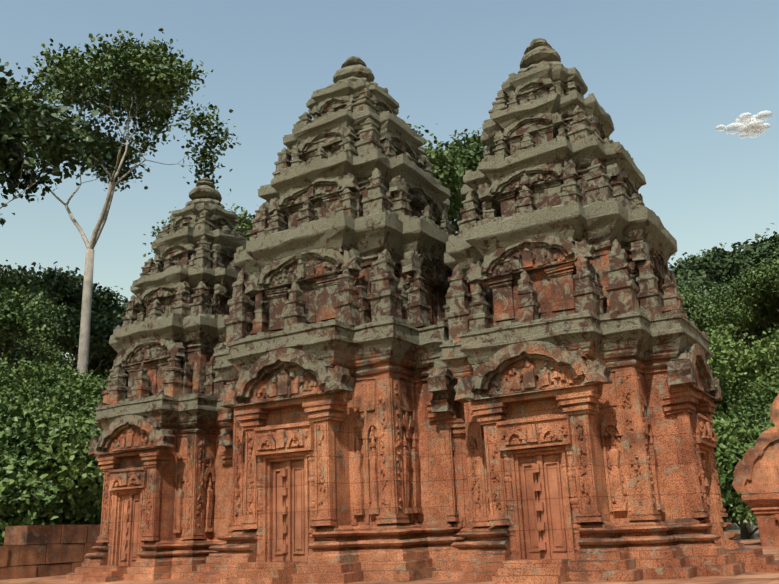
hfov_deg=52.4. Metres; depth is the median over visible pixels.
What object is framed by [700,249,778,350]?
tree
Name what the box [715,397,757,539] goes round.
tree
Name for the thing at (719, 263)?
tree
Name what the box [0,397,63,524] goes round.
tree
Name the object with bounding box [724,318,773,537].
tree
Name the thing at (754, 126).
cloud
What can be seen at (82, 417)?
tree
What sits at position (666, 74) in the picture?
sky
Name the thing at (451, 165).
tree
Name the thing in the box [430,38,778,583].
prasat
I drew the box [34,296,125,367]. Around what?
tree
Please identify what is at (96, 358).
tree
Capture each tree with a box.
[0,28,240,400]
[0,58,117,226]
[0,260,127,364]
[0,264,78,363]
[0,331,101,425]
[0,336,78,374]
[0,357,89,422]
[0,358,73,380]
[0,358,109,424]
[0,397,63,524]
[1,475,102,564]
[18,298,127,370]
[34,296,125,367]
[56,514,90,543]
[61,346,116,395]
[64,387,105,430]
[69,351,116,390]
[143,194,257,257]
[398,109,486,233]
[667,223,778,346]
[671,256,758,529]
[672,267,720,298]
[675,272,778,538]
[678,283,749,348]
[686,313,778,529]
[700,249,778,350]
[710,405,755,501]
[713,324,778,448]
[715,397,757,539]
[718,403,774,529]
[723,497,745,533]
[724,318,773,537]
[726,340,737,528]
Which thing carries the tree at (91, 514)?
on the ground
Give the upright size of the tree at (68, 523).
9.248 m
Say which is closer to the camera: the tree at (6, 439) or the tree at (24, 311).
the tree at (6, 439)
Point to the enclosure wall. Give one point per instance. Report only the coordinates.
(45, 550)
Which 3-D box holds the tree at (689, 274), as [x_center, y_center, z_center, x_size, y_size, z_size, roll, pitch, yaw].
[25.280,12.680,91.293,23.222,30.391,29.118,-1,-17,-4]
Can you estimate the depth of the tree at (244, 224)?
51.15 m
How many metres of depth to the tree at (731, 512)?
49.08 m
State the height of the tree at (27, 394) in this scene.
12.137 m
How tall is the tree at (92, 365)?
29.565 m
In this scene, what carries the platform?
on the ground
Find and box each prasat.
[66,178,253,581]
[186,56,465,583]
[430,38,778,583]
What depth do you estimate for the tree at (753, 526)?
101.67 m
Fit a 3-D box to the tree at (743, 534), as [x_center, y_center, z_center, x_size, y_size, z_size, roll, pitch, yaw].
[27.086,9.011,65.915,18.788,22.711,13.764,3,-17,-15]
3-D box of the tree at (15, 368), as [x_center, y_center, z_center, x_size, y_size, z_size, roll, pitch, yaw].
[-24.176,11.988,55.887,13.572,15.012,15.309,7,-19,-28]
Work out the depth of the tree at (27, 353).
67.47 m
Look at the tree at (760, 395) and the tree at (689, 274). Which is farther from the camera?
the tree at (689, 274)
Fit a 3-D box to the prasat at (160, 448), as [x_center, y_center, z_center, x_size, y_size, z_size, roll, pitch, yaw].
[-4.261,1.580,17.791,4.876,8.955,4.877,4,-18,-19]
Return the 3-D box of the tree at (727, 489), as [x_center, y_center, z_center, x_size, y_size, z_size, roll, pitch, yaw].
[19.985,10.676,43.172,10.096,8.954,12.645,-14,-20,34]
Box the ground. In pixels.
[726,518,759,539]
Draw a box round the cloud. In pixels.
[715,111,771,138]
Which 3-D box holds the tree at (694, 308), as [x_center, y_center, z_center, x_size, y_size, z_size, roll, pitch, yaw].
[20.151,9.363,63.062,17.248,20.849,12.636,-17,-22,40]
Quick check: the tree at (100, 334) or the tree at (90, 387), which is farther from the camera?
the tree at (100, 334)
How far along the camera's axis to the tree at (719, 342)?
48.78 m
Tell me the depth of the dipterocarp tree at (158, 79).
74.40 m
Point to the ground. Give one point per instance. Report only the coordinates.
(756, 534)
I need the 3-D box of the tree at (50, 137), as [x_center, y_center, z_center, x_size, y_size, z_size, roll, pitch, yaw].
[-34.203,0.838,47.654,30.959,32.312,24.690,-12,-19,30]
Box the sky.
[0,0,778,517]
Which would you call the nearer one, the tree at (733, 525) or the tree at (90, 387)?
the tree at (90, 387)
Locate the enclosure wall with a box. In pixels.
[0,524,103,579]
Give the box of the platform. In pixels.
[0,539,778,583]
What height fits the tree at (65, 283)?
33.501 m
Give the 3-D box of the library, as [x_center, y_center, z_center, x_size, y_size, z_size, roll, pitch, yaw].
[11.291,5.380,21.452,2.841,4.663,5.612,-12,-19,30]
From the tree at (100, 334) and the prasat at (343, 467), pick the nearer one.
the prasat at (343, 467)
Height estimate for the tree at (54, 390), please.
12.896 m
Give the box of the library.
[732,393,778,545]
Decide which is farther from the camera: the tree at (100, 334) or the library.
the tree at (100, 334)
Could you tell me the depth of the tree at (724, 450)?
41.68 m

